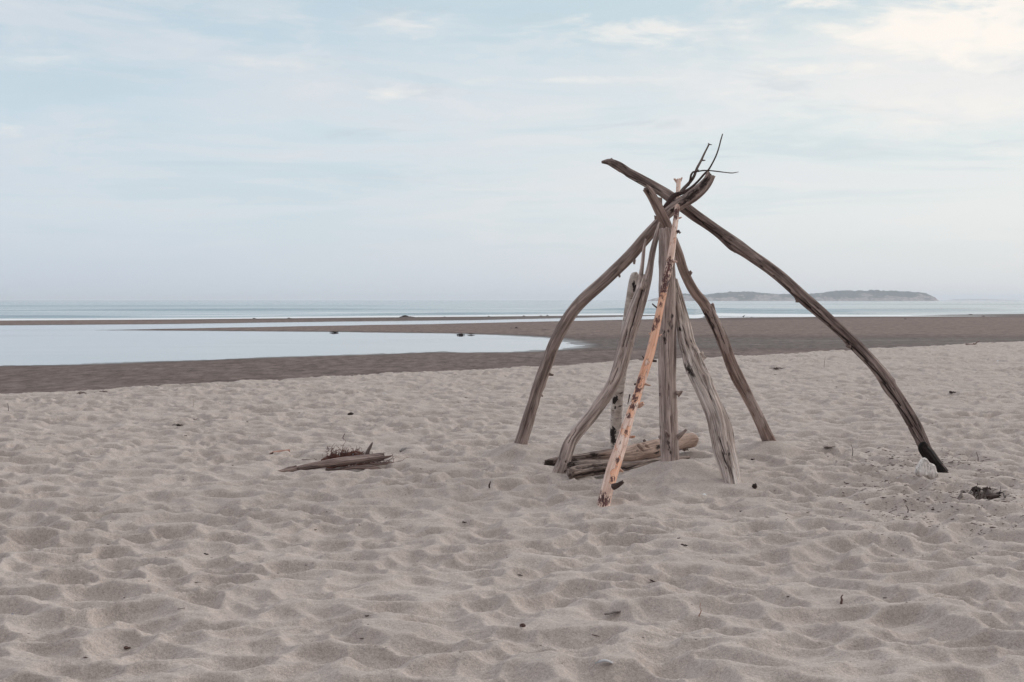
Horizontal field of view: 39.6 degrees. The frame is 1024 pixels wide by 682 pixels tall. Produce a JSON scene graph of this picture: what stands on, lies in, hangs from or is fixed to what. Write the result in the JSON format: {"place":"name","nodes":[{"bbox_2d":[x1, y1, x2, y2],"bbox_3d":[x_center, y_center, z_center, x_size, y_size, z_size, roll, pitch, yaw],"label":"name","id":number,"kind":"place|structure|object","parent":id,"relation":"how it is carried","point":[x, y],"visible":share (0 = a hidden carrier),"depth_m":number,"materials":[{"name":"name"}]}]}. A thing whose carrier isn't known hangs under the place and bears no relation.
{"place":"outdoors","nodes":[
{"label":"outdoors","id":0,"kind":"place"},
{"bbox_2d":[0,341,1023,681],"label":"dry sand","id":1,"kind":"structure","parent":0,"point":[142,505],"depth_m":9.53,"materials":[{"name":"beige sand"}]},
{"bbox_2d":[269,449,289,453],"bbox_3d":[-2.379,1.139,14.556,0.040,0.045,0.329,1,2,28],"label":"stick","id":2,"kind":"object","parent":1,"relation":"on","point":[272,452],"visible":0.7,"depth_m":14.54,"materials":[{"name":"wood"}]},
{"bbox_2d":[278,453,392,471],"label":"driftwood pieces","id":3,"kind":"object","parent":1,"relation":"on","point":[353,459],"visible":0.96,"depth_m":13.27,"materials":[{"name":"brown wood"}]},
{"bbox_2d":[325,463,381,470],"bbox_3d":[-1.466,1.182,13.281,0.561,0.091,0.047,0,2,5],"label":"branch","id":4,"kind":"object","parent":1,"relation":"on","point":[363,467],"visible":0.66,"depth_m":13.26,"materials":[{"name":"brown wood"}]},
{"bbox_2d":[365,462,388,465],"bbox_3d":[-1.315,1.159,13.334,0.333,0.042,0.028,-1,2,-19],"label":"stick","id":5,"kind":"object","parent":4,"relation":"on","point":[380,463],"visible":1,"depth_m":13.35,"materials":[{"name":"brown wood"}]},
{"bbox_2d":[314,441,408,468],"bbox_3d":[-1.482,1.120,13.629,0.855,0.328,0.544,1,2,38],"label":"root tangle","id":6,"kind":"object","parent":1,"relation":"on","point":[338,455],"visible":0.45,"depth_m":13.74,"materials":[{"name":"brown wood"}]},
{"bbox_2d":[365,442,372,453],"bbox_3d":[-1.364,1.035,13.495,0.092,0.153,0.039,0,2,0],"label":"stick","id":7,"kind":"object","parent":6,"relation":"on","point":[368,449],"visible":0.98,"depth_m":13.48,"materials":[{"name":"grey wood"}]},
{"bbox_2d":[28,391,986,673],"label":"fine litter","id":8,"kind":"object","parent":1,"relation":"on","point":[354,559],"visible":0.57,"depth_m":9.56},
{"bbox_2d":[595,659,612,663],"bbox_3d":[0.390,1.362,6.038,0.077,0.023,0.020,0,2,-6],"label":"shell","id":9,"kind":"object","parent":1,"relation":"on","point":[603,660],"visible":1,"depth_m":6.03},
{"bbox_2d":[551,222,659,473],"bbox_3d":[0.864,0.125,13.154,0.213,2.518,1.650,1,2,40],"label":"driftwood log","id":10,"kind":"object","parent":1,"relation":"on","point":[630,327],"visible":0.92,"depth_m":13.24,"materials":[{"name":"wood"}]},
{"bbox_2d":[604,610,620,614],"bbox_3d":[0.542,1.372,7.236,0.175,0.017,0.031,-8,6,-34],"label":"stick","id":11,"kind":"object","parent":1,"relation":"on","point":[611,612],"visible":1,"depth_m":7.21,"materials":[{"name":"grey wood"}]},
{"bbox_2d":[514,171,715,444],"bbox_3d":[1.005,-0.191,14.287,2.101,2.960,0.474,1,2,18],"label":"driftwood pole","id":12,"kind":"object","parent":1,"relation":"on","point":[611,273],"visible":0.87,"depth_m":14.39,"materials":[{"name":"wood"}]},
{"bbox_2d":[663,134,722,207],"bbox_3d":[1.762,-1.648,13.903,0.595,0.744,0.047,0,2,7],"label":"branch","id":13,"kind":"object","parent":12,"relation":"attached to","point":[671,198],"visible":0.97,"depth_m":13.91,"materials":[{"name":"brown wood"}]},
{"bbox_2d":[543,433,698,465],"bbox_3d":[1.204,1.076,13.913,2.152,0.215,0.408,-2,2,-42],"label":"driftwood log","id":14,"kind":"object","parent":1,"relation":"on","point":[645,449],"visible":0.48,"depth_m":13.79,"materials":[{"name":"brown wood"}]},
{"bbox_2d":[610,272,638,447],"bbox_3d":[1.128,0.350,14.541,0.177,2.098,1.068,0,2,-6],"label":"birch log","id":15,"kind":"object","parent":1,"relation":"on","point":[617,399],"visible":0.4,"depth_m":14.62,"materials":[{"name":"grey wood"}]},
{"bbox_2d":[566,455,689,478],"bbox_3d":[1.137,1.130,13.168,0.140,0.120,1.967,1,2,40],"label":"driftwood log","id":16,"kind":"object","parent":1,"relation":"on","point":[588,469],"visible":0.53,"depth_m":12.68,"materials":[{"name":"brown wood"}]},
{"bbox_2d":[567,459,608,468],"bbox_3d":[0.732,1.121,12.946,0.088,0.124,0.829,1,2,31],"label":"driftwood log","id":17,"kind":"object","parent":16,"relation":"on","point":[574,463],"visible":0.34,"depth_m":12.71,"materials":[{"name":"brown wood"}]},
{"bbox_2d":[597,177,682,506],"bbox_3d":[1.194,-0.101,12.396,0.205,2.960,3.803,0,2,16],"label":"pine pole","id":18,"kind":"object","parent":1,"relation":"on","point":[609,483],"visible":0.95,"depth_m":12.00,"materials":[{"name":"brown wood"}]},
{"bbox_2d":[679,143,711,191],"bbox_3d":[1.790,-1.678,13.945,0.338,0.519,0.034,0,2,12],"label":"branch","id":19,"kind":"object","parent":18,"relation":"attached to","point":[685,186],"visible":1,"depth_m":13.93,"materials":[{"name":"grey wood"}]},
{"bbox_2d":[687,170,736,185],"bbox_3d":[1.962,-1.596,13.896,0.498,0.156,0.033,0,2,12],"label":"branch","id":20,"kind":"object","parent":19,"relation":"attached to","point":[690,177],"visible":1,"depth_m":13.91,"materials":[{"name":"brown wood"}]},
{"bbox_2d":[658,227,686,461],"bbox_3d":[1.433,0.108,13.095,0.261,2.374,1.389,0,2,0],"label":"post","id":21,"kind":"object","parent":1,"relation":"on","point":[669,436],"visible":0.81,"depth_m":12.99,"materials":[{"name":"grey wood"}]},
{"bbox_2d":[676,279,741,483],"bbox_3d":[1.743,0.390,12.723,0.251,1.965,2.104,0,2,-10],"label":"driftwood log","id":22,"kind":"object","parent":1,"relation":"on","point":[721,432],"visible":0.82,"depth_m":12.60,"materials":[{"name":"grey wood"}]},
{"bbox_2d":[643,185,775,440],"bbox_3d":[2.039,-0.123,14.226,1.859,2.796,0.151,-1,2,-35],"label":"driftwood pole","id":23,"kind":"object","parent":1,"relation":"on","point":[738,379],"visible":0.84,"depth_m":14.20,"materials":[{"name":"wood"}]},
{"bbox_2d":[602,158,948,472],"bbox_3d":[2.509,-0.233,13.650,3.658,3.217,0.312,1,2,34],"label":"driftwood pole","id":24,"kind":"object","parent":1,"relation":"on","point":[820,312],"visible":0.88,"depth_m":13.47,"materials":[{"name":"brown wood"}]},
{"bbox_2d":[774,444,1023,558],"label":"pebbles","id":25,"kind":"object","parent":1,"relation":"on","point":[920,490],"visible":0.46,"depth_m":11.29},
{"bbox_2d":[915,458,938,478],"bbox_3d":[3.631,1.120,12.486,0.201,0.197,0.157,0,2,0],"label":"rock","id":26,"kind":"object","parent":1,"relation":"on","point":[925,468],"visible":0.9,"depth_m":12.43,"materials":[{"name":"grey stone"}]},
{"bbox_2d":[957,483,1005,499],"bbox_3d":[3.683,1.229,11.189,0.395,0.145,0.909,1,2,20],"label":"seaweed strand","id":27,"kind":"object","parent":1,"relation":"on","point":[990,495],"visible":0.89,"depth_m":11.43},
{"bbox_2d":[0,314,1023,393],"bbox_3d":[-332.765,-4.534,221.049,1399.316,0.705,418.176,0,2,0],"label":"tidal flat","id":28,"kind":"structure","parent":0,"point":[746,335],"depth_m":65.19,"materials":[{"name":"brown sand"}]},
{"bbox_2d":[0,316,740,365],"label":"tidal pool","id":29,"kind":"structure","parent":28,"relation":"on","point":[48,344],"depth_m":68.52,"materials":[{"name":"blue liquid"}]},
{"bbox_2d":[0,300,1023,320],"bbox_3d":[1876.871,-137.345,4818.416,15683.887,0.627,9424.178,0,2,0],"label":"sea","id":30,"kind":"structure","parent":0,"point":[115,309],"depth_m":294.03,"materials":[{"name":"liquid"}]},
{"bbox_2d":[0,0,1023,299],"label":"sky","id":31,"kind":"structure","parent":0,"point":[150,149],"materials":[{"name":"blue"}]},
{"bbox_2d":[648,290,937,300],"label":"island","id":32,"kind":"structure","parent":0,"point":[862,295],"depth_m":2945.97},
{"bbox_2d":[951,299,1000,299],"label":"island","id":33,"kind":"structure","parent":0,"point":[975,299],"depth_m":7361.23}
]}

